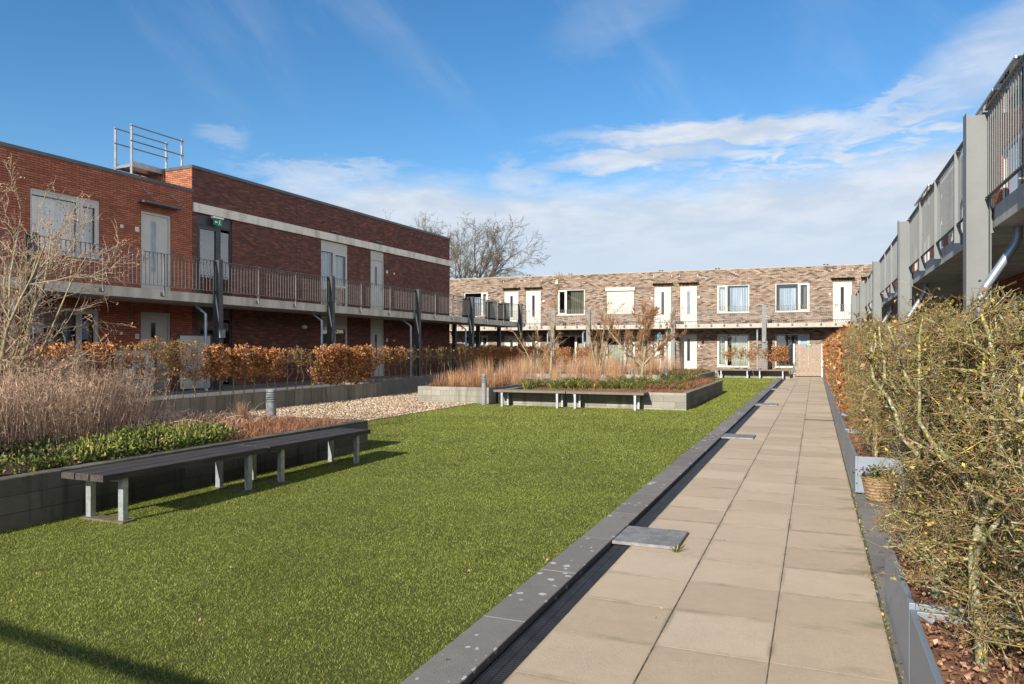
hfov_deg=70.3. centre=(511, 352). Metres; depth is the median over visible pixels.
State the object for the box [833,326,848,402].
hornbeam shrub
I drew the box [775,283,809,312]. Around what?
window
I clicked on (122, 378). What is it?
dead stem clump
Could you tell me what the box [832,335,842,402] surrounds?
hornbeam shrub
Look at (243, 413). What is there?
fountain grass
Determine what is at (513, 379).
straw grass
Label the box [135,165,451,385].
apartment building
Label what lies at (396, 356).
hornbeam shrub
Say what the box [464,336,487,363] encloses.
window
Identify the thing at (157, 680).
lawn
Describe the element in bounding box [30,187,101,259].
window
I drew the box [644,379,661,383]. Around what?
strap leaf plant
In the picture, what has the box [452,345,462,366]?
hornbeam shrub
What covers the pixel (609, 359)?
straw grass
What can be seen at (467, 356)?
hornbeam shrub
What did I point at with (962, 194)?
door
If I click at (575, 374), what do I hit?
straw grass
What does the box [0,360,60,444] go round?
dead stem clump
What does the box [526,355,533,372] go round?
straw grass
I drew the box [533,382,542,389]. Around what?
strap leaf plant
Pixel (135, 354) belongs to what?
terrace screen
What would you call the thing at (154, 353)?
hornbeam shrub
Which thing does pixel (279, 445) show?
bench
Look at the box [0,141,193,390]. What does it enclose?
apartment building
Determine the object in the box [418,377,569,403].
concrete planter
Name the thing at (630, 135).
sky
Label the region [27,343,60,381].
hornbeam shrub
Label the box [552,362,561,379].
straw grass
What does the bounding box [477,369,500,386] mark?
straw grass
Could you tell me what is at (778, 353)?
hornbeam shrub
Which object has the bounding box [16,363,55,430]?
dead stem clump
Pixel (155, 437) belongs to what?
strap leaf plant
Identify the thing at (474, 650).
kerb
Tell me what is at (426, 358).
hornbeam shrub
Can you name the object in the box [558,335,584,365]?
window
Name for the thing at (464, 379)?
straw grass
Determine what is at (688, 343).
door
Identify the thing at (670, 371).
rust grass
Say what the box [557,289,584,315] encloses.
window
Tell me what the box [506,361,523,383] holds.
straw grass
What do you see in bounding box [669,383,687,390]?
strap leaf plant
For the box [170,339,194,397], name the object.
hornbeam shrub
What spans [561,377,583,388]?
strap leaf plant
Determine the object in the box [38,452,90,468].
strap leaf plant
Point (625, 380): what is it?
strap leaf plant
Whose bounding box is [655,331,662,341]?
bird house
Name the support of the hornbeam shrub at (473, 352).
on the terrace at (390, 387)
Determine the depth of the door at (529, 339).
49.41 m
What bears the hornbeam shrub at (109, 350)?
on the terrace at (390, 387)
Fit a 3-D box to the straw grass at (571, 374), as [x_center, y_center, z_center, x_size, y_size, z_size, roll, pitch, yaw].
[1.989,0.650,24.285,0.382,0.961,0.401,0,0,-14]
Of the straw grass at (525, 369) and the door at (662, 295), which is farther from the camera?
the door at (662, 295)
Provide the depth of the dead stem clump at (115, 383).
12.21 m
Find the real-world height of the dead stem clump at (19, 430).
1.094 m
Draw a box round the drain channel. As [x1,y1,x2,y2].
[470,379,784,683]
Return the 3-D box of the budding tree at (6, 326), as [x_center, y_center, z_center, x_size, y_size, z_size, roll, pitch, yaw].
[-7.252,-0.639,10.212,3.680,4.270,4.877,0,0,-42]
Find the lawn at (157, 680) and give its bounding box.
[0,377,774,683]
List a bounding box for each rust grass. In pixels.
[136,412,358,444]
[424,382,511,386]
[525,387,693,392]
[634,376,718,390]
[644,367,710,374]
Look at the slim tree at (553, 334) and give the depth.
30.64 m
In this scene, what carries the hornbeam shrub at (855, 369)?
in the steel planter at (856, 458)
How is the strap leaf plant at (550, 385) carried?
in the concrete planter at (684, 401)
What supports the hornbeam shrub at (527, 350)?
on the terrace at (390, 387)
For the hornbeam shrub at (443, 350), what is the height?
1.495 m
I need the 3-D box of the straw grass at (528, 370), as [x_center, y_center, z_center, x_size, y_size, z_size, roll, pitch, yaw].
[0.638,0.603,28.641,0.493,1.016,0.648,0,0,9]
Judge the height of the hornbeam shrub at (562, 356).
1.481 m
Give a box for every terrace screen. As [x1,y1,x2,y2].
[40,350,88,391]
[111,348,156,392]
[177,334,211,390]
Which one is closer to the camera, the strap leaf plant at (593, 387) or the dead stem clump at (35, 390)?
the dead stem clump at (35, 390)
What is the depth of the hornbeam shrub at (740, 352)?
40.20 m
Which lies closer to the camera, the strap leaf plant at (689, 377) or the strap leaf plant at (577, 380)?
the strap leaf plant at (577, 380)
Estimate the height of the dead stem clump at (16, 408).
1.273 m
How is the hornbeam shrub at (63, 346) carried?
on the terrace at (390, 387)
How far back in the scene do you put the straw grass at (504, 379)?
22.77 m
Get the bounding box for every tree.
[0,153,151,428]
[384,208,484,276]
[414,210,549,278]
[505,314,562,370]
[528,271,569,376]
[581,301,625,378]
[597,299,686,378]
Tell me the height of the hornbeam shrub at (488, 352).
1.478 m
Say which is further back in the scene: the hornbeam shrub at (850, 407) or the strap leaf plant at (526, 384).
the strap leaf plant at (526, 384)
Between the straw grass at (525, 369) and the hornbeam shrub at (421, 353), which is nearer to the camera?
the straw grass at (525, 369)
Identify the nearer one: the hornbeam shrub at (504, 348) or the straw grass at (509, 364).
the straw grass at (509, 364)
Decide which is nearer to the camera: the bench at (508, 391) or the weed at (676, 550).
the weed at (676, 550)
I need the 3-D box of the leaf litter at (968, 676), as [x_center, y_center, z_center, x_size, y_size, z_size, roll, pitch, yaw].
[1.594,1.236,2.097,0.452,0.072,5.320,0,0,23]
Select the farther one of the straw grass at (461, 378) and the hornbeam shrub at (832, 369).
the straw grass at (461, 378)
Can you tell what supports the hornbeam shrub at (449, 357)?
on the terrace at (390, 387)
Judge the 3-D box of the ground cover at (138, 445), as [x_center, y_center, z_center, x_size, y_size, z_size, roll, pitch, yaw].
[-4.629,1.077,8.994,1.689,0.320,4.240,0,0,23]
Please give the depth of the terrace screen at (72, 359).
18.64 m
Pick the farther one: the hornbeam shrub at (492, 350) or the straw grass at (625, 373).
the hornbeam shrub at (492, 350)
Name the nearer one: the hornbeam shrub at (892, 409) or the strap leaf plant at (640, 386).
the hornbeam shrub at (892, 409)
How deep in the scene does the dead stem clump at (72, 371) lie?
11.46 m
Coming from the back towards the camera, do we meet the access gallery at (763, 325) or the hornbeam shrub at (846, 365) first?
the access gallery at (763, 325)
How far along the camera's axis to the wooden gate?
40.61 m
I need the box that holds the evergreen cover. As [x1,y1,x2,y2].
[643,368,710,374]
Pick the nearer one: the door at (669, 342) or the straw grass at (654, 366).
the straw grass at (654, 366)
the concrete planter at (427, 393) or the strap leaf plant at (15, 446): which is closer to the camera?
the strap leaf plant at (15, 446)
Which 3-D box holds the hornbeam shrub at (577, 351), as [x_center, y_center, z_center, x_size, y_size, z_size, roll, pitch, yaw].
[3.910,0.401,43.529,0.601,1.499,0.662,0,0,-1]
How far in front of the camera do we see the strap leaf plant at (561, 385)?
21.27 m
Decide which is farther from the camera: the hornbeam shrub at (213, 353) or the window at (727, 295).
the window at (727, 295)
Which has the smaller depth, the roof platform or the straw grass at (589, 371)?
the roof platform
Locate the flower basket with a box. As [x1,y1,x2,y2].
[852,464,903,501]
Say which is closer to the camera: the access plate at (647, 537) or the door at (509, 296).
the access plate at (647, 537)
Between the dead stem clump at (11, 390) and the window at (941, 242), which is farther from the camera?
the window at (941, 242)
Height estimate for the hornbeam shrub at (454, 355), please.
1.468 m
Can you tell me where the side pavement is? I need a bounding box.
[823,377,1023,683]
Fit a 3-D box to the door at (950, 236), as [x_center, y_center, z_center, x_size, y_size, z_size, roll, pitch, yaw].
[12.731,-2.990,21.048,0.121,2.480,1.050,0,0,23]
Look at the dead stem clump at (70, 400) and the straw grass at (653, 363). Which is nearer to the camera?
the dead stem clump at (70, 400)
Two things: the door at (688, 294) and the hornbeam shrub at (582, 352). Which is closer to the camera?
the hornbeam shrub at (582, 352)
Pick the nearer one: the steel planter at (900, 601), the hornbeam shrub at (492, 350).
the steel planter at (900, 601)
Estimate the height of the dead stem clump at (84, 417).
1.019 m
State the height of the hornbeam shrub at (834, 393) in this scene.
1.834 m
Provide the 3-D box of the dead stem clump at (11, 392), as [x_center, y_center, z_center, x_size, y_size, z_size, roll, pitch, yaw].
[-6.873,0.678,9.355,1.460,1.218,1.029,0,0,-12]
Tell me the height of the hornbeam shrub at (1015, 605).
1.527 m
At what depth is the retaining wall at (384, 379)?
29.07 m
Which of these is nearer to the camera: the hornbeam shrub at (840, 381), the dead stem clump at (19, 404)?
the dead stem clump at (19, 404)
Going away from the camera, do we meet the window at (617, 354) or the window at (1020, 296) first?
the window at (1020, 296)
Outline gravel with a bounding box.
[232,392,473,420]
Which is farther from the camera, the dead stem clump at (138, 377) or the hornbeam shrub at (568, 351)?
the hornbeam shrub at (568, 351)
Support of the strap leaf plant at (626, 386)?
in the concrete planter at (684, 401)
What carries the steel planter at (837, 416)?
on the side pavement
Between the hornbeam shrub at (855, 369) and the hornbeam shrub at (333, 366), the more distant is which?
the hornbeam shrub at (333, 366)
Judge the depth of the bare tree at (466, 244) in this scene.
88.73 m
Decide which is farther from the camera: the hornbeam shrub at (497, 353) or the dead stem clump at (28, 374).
the hornbeam shrub at (497, 353)
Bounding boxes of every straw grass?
[429,371,444,385]
[436,370,462,384]
[446,369,463,386]
[452,371,466,386]
[455,368,472,386]
[460,360,479,380]
[464,373,475,385]
[465,370,487,386]
[471,369,496,383]
[474,358,484,376]
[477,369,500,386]
[485,373,507,386]
[491,366,516,383]
[493,366,510,385]
[496,369,516,385]
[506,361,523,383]
[507,356,517,378]
[507,373,520,384]
[516,357,528,381]
[516,357,530,382]
[524,355,532,379]
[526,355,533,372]
[530,368,541,381]
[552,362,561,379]
[567,362,577,378]
[567,363,583,378]
[574,357,585,373]
[582,359,609,384]
[584,360,594,382]
[606,354,614,368]
[606,360,618,377]
[607,360,619,379]
[610,359,629,378]
[647,356,669,372]
[650,353,658,370]
[652,364,666,379]
[662,350,672,369]
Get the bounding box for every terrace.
[47,366,565,404]
[715,373,823,376]
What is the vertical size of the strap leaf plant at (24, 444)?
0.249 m
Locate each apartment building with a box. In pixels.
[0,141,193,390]
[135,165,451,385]
[450,264,888,374]
[889,55,1023,329]
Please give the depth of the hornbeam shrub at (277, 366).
20.68 m
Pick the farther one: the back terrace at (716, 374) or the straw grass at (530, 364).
the back terrace at (716, 374)
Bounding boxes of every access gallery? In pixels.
[0,230,525,390]
[450,304,867,368]
[851,54,1023,417]
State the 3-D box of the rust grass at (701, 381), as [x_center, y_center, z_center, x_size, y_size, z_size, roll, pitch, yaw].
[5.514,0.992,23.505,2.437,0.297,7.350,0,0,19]
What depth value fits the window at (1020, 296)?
14.19 m
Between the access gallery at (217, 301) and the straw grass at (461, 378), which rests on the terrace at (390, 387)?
the access gallery at (217, 301)
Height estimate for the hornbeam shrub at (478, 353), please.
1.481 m
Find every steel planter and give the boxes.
[832,395,841,416]
[835,402,846,431]
[839,413,868,453]
[845,430,903,493]
[884,538,1021,683]
[909,609,1023,683]
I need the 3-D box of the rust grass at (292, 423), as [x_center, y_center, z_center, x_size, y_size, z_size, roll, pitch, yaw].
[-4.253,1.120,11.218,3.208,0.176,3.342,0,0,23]
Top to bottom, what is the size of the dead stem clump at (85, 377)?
1.286 m
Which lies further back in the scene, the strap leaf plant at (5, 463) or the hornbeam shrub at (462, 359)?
the hornbeam shrub at (462, 359)
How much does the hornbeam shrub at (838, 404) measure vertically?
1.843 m
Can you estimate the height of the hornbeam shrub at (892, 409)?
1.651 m
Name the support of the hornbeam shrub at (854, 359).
in the steel planter at (856, 458)
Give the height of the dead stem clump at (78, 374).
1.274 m
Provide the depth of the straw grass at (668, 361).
34.11 m
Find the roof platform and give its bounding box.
[114,124,183,176]
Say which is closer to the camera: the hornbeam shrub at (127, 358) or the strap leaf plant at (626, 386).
the hornbeam shrub at (127, 358)
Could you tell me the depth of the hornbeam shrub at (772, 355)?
39.52 m
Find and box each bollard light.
[266,389,275,415]
[481,374,486,404]
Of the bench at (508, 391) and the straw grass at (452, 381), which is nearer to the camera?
the bench at (508, 391)
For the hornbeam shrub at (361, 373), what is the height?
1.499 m
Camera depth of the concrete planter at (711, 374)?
33.78 m
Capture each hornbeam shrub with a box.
[11,349,36,393]
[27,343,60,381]
[52,341,83,384]
[73,341,104,383]
[90,341,122,394]
[112,341,140,401]
[127,340,152,401]
[138,336,169,399]
[154,338,184,398]
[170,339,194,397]
[179,341,208,396]
[197,344,222,395]
[207,343,231,394]
[221,346,245,393]
[233,343,254,392]
[243,346,266,391]
[259,347,279,388]
[267,346,288,388]
[282,347,294,389]
[289,345,303,388]
[297,346,306,388]
[304,349,317,387]
[307,346,333,386]
[319,343,341,385]
[328,343,348,385]
[336,344,356,384]
[346,348,361,384]
[350,345,367,383]
[359,343,378,382]
[370,349,379,378]
[372,347,385,378]
[381,345,392,377]
[384,346,395,377]
[389,346,400,377]
[397,346,408,369]
[402,348,411,375]
[409,347,415,371]
[411,349,420,375]
[417,346,426,375]
[423,346,432,374]
[426,348,434,374]
[433,348,441,374]
[435,347,443,373]
[441,347,447,373]
[447,347,453,372]
[451,348,457,366]
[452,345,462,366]
[455,344,467,368]
[460,347,469,370]
[465,345,472,362]
[470,346,478,367]
[472,349,481,367]
[476,346,485,368]
[484,346,491,363]
[486,346,493,364]
[488,345,497,361]
[493,346,500,364]
[495,347,503,365]
[499,345,507,361]
[502,346,509,365]
[506,347,514,363]
[510,346,517,361]
[512,346,520,361]
[523,347,529,361]
[553,346,561,366]
[557,347,567,362]
[563,346,572,364]
[574,347,581,360]
[577,347,587,361]
[583,347,591,360]
[721,346,730,368]
[729,347,737,368]
[735,347,745,367]
[743,346,753,364]
[750,347,761,368]
[759,347,769,367]
[768,346,778,369]
[774,346,784,369]
[779,345,790,362]
[823,338,829,383]
[826,334,835,382]
[826,337,830,385]
[830,328,840,391]
[830,335,838,399]
[830,338,836,392]
[831,334,840,399]
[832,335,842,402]
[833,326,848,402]
[835,321,854,413]
[836,322,855,417]
[837,324,862,412]
[838,321,866,432]
[838,327,858,413]
[840,320,885,440]
[841,321,877,434]
[841,328,856,422]
[842,324,863,424]
[844,317,896,453]
[845,321,893,437]
[846,319,897,449]
[847,317,908,456]
[849,294,1022,599]
[855,300,964,553]
[886,280,1023,671]
[891,298,1020,580]
[899,280,1023,643]
[949,335,1023,683]
[961,347,1023,664]
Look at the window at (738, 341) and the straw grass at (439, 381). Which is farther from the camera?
the window at (738, 341)
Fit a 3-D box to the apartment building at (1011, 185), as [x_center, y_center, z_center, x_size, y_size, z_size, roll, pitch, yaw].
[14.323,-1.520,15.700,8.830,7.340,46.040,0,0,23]
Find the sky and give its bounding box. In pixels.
[0,0,1023,278]
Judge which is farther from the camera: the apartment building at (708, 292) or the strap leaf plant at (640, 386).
the apartment building at (708, 292)
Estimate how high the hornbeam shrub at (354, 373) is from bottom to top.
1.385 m
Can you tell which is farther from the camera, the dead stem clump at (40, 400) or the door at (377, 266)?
the door at (377, 266)
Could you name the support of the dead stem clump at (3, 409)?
in the concrete planter at (28, 497)
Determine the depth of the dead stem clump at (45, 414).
8.90 m
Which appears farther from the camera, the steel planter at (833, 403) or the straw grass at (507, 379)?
the straw grass at (507, 379)
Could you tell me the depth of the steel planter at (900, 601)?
3.83 m
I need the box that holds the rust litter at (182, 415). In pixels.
[96,408,288,430]
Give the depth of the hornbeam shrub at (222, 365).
18.64 m
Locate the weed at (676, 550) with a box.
[668,544,685,552]
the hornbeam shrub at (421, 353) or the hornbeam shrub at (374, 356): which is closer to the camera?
the hornbeam shrub at (374, 356)
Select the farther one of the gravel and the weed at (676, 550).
the gravel
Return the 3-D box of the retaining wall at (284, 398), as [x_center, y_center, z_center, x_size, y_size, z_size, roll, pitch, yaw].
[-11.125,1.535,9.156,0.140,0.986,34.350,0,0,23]
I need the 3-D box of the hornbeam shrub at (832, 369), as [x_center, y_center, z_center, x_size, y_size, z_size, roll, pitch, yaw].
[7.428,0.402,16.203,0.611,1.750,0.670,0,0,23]
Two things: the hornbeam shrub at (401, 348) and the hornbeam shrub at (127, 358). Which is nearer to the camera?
the hornbeam shrub at (127, 358)
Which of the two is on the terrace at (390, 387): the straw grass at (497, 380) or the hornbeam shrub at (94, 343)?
the hornbeam shrub at (94, 343)
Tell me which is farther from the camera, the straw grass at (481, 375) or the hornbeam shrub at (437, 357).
the hornbeam shrub at (437, 357)
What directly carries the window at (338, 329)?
in the apartment building at (237, 220)
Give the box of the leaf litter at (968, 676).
[897,547,1023,683]
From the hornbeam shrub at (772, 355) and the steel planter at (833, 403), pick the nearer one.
the steel planter at (833, 403)
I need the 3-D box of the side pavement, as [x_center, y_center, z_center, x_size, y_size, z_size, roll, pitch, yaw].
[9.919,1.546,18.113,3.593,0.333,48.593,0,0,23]
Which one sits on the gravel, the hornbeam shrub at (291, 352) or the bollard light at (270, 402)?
the bollard light at (270, 402)
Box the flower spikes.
[12,419,234,462]
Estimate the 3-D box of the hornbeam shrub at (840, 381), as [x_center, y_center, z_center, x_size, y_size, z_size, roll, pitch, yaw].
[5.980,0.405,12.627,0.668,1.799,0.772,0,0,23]
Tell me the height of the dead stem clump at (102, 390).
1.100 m
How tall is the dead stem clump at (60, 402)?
1.256 m
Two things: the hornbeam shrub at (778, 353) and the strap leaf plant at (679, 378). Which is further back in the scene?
the hornbeam shrub at (778, 353)
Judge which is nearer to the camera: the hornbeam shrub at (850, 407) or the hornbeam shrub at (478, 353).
the hornbeam shrub at (850, 407)
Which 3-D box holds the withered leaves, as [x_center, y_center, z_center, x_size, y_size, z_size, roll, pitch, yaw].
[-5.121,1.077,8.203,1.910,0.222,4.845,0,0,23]
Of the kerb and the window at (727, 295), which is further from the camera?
the window at (727, 295)
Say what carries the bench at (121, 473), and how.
on the lawn at (157, 680)
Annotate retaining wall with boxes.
[48,382,381,422]
[338,368,538,383]
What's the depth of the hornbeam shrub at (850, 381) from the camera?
11.11 m
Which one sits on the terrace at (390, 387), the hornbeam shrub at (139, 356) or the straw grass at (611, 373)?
the hornbeam shrub at (139, 356)
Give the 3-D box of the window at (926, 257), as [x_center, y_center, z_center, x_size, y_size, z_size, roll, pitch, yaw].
[14.675,-3.425,25.682,0.095,1.650,1.900,0,0,23]
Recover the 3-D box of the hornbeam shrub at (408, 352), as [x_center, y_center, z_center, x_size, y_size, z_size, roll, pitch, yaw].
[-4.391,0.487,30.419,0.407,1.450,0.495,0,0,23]
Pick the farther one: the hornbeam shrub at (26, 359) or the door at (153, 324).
the door at (153, 324)
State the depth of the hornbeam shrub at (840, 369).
12.33 m
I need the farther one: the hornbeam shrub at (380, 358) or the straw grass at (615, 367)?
the hornbeam shrub at (380, 358)
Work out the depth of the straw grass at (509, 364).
26.21 m
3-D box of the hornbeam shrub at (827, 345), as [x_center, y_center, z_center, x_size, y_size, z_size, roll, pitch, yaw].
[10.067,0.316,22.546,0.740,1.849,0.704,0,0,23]
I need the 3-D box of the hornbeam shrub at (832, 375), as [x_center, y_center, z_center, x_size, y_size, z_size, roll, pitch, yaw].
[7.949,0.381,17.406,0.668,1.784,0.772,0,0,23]
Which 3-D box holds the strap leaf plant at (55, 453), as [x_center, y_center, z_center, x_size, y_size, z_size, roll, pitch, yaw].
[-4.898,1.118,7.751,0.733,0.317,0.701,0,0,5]
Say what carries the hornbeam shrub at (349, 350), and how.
on the terrace at (390, 387)
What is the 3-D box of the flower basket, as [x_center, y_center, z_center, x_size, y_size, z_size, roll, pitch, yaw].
[3.970,1.396,7.840,0.576,0.386,0.505,0,0,14]
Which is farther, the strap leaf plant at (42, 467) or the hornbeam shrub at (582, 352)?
the hornbeam shrub at (582, 352)
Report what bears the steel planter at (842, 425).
on the side pavement
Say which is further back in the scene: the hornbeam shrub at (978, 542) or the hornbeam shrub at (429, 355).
the hornbeam shrub at (429, 355)
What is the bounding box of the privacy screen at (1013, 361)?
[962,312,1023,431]
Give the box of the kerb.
[400,378,781,683]
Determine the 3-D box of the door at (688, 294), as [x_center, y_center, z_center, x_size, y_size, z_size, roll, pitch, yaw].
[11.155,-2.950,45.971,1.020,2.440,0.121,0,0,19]
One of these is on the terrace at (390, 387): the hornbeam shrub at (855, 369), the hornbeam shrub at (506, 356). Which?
the hornbeam shrub at (506, 356)
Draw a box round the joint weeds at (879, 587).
[851,493,903,678]
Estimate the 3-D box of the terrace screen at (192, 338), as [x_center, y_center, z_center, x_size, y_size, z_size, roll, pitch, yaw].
[-9.607,0.300,22.060,0.070,1.700,1.270,0,0,25]
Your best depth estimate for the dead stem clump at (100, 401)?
10.79 m
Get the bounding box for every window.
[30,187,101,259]
[42,306,97,377]
[321,249,346,306]
[323,325,346,378]
[464,292,487,316]
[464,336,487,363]
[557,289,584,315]
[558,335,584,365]
[607,335,634,366]
[716,284,749,313]
[717,334,749,367]
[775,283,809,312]
[775,334,808,367]
[924,231,928,262]
[940,216,942,249]
[1003,129,1023,198]
[1003,294,1023,311]
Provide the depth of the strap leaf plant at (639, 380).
23.33 m
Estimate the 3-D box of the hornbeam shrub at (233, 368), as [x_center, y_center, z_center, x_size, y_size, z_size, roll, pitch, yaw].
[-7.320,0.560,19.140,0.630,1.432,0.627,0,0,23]
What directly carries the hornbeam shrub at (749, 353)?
in the concrete planter at (753, 374)
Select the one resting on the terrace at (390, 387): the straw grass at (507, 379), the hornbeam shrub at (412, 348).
the hornbeam shrub at (412, 348)
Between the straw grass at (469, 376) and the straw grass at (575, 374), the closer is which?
the straw grass at (469, 376)
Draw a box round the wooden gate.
[793,344,822,376]
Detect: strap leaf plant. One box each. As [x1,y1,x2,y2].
[0,437,35,461]
[0,439,45,462]
[0,452,14,472]
[3,437,49,456]
[11,433,64,456]
[13,441,80,470]
[18,455,64,470]
[37,436,79,453]
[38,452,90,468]
[40,450,85,464]
[91,426,126,435]
[125,428,174,448]
[516,379,539,388]
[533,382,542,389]
[543,381,558,388]
[544,379,562,387]
[548,380,572,388]
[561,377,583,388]
[569,380,589,389]
[570,377,595,388]
[584,382,600,389]
[598,379,616,388]
[604,380,624,388]
[611,376,632,382]
[619,383,634,389]
[630,375,652,385]
[634,384,649,389]
[636,380,657,385]
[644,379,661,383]
[658,374,685,379]
[658,379,676,385]
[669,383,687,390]
[671,375,692,380]
[677,373,698,380]
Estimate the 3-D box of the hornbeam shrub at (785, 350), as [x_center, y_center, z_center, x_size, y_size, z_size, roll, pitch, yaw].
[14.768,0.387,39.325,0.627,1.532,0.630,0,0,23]
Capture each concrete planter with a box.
[0,412,367,531]
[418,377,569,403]
[495,370,714,379]
[496,379,568,402]
[504,378,722,410]
[718,370,790,378]
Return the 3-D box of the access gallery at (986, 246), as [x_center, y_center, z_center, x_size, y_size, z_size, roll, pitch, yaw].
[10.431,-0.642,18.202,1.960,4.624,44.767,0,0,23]
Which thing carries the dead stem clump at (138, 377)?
in the concrete planter at (28, 497)
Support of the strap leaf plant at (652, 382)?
in the concrete planter at (684, 401)
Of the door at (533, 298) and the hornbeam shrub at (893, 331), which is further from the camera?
the door at (533, 298)
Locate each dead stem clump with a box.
[0,359,52,442]
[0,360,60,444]
[0,363,48,442]
[0,364,16,427]
[0,369,27,439]
[0,369,55,443]
[0,369,58,448]
[0,375,51,440]
[0,379,49,458]
[2,370,68,433]
[3,352,77,432]
[3,353,70,436]
[4,358,76,438]
[4,370,80,441]
[4,373,65,438]
[6,377,87,444]
[11,366,106,440]
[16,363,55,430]
[18,368,87,434]
[19,354,108,444]
[22,362,101,435]
[31,371,134,442]
[33,353,133,430]
[40,360,122,431]
[42,353,127,423]
[48,365,91,423]
[54,370,118,439]
[54,371,143,434]
[56,370,133,437]
[57,354,129,425]
[59,370,131,432]
[75,370,113,424]
[77,363,133,427]
[88,353,160,422]
[89,357,134,414]
[93,363,174,427]
[97,368,179,427]
[98,369,169,427]
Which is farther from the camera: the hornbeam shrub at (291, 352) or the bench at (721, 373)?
the bench at (721, 373)
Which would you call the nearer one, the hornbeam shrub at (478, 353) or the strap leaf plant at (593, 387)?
the strap leaf plant at (593, 387)
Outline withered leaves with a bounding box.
[0,421,264,474]
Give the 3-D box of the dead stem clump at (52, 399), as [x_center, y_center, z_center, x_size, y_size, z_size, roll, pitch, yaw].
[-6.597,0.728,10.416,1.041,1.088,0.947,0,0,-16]
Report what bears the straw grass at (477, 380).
in the concrete planter at (427, 393)
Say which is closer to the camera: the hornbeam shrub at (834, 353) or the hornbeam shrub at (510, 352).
the hornbeam shrub at (834, 353)
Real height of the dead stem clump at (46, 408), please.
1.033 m
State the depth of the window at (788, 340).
44.14 m
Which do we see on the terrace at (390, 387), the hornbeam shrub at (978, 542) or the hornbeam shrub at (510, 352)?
the hornbeam shrub at (510, 352)
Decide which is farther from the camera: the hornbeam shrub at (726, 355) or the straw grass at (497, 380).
the hornbeam shrub at (726, 355)
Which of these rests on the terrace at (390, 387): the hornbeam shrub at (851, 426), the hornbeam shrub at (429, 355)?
the hornbeam shrub at (429, 355)
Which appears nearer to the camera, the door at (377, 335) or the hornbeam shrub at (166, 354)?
the hornbeam shrub at (166, 354)
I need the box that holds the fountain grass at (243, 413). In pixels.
[225,399,264,422]
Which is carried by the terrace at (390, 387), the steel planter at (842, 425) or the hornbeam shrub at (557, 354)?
the hornbeam shrub at (557, 354)
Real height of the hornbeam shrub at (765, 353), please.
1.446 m
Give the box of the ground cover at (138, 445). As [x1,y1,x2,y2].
[0,416,264,476]
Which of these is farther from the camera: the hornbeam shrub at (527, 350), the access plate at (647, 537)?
the hornbeam shrub at (527, 350)
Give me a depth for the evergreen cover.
33.24 m
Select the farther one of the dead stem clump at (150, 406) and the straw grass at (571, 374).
the straw grass at (571, 374)
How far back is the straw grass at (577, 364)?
33.53 m
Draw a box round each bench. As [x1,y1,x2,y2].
[61,445,267,523]
[234,428,369,483]
[493,389,570,408]
[566,390,647,410]
[716,369,751,377]
[752,369,787,378]
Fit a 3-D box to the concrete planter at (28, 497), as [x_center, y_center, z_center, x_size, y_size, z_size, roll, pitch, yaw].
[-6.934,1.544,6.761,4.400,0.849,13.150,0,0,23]
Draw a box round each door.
[141,211,169,290]
[141,312,169,389]
[197,213,230,295]
[197,307,230,385]
[371,258,383,309]
[371,327,383,376]
[504,291,517,321]
[504,336,517,365]
[526,290,540,325]
[526,336,540,365]
[654,287,670,324]
[654,335,670,368]
[680,286,696,323]
[680,334,696,369]
[833,281,851,321]
[948,207,952,243]
[961,194,962,232]
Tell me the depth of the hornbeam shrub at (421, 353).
31.62 m
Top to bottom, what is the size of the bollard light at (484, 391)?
0.900 m
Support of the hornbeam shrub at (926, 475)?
in the steel planter at (900, 601)
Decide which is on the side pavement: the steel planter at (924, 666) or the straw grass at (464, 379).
the steel planter at (924, 666)
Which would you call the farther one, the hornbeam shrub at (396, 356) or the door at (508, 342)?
the door at (508, 342)
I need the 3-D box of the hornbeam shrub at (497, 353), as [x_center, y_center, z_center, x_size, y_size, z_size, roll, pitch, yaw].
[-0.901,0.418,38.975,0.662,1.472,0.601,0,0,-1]
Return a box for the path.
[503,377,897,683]
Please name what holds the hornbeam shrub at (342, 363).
on the terrace at (390, 387)
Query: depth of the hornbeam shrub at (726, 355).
40.52 m
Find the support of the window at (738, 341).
in the apartment building at (708, 292)
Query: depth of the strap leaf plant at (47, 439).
8.58 m
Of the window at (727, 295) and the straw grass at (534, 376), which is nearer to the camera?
the straw grass at (534, 376)
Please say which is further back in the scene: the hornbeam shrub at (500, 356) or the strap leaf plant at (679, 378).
the hornbeam shrub at (500, 356)
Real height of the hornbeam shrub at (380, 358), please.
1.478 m
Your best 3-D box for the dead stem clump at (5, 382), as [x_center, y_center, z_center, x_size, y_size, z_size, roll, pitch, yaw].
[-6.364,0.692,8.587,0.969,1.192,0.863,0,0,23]
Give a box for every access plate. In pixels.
[612,526,687,549]
[721,433,755,439]
[755,403,777,405]
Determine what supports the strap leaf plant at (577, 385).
in the concrete planter at (684, 401)
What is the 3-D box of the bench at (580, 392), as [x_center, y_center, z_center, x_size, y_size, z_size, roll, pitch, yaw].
[2.552,1.308,19.573,2.120,0.495,0.580,0,0,23]
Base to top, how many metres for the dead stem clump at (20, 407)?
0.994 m
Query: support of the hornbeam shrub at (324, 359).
on the terrace at (390, 387)

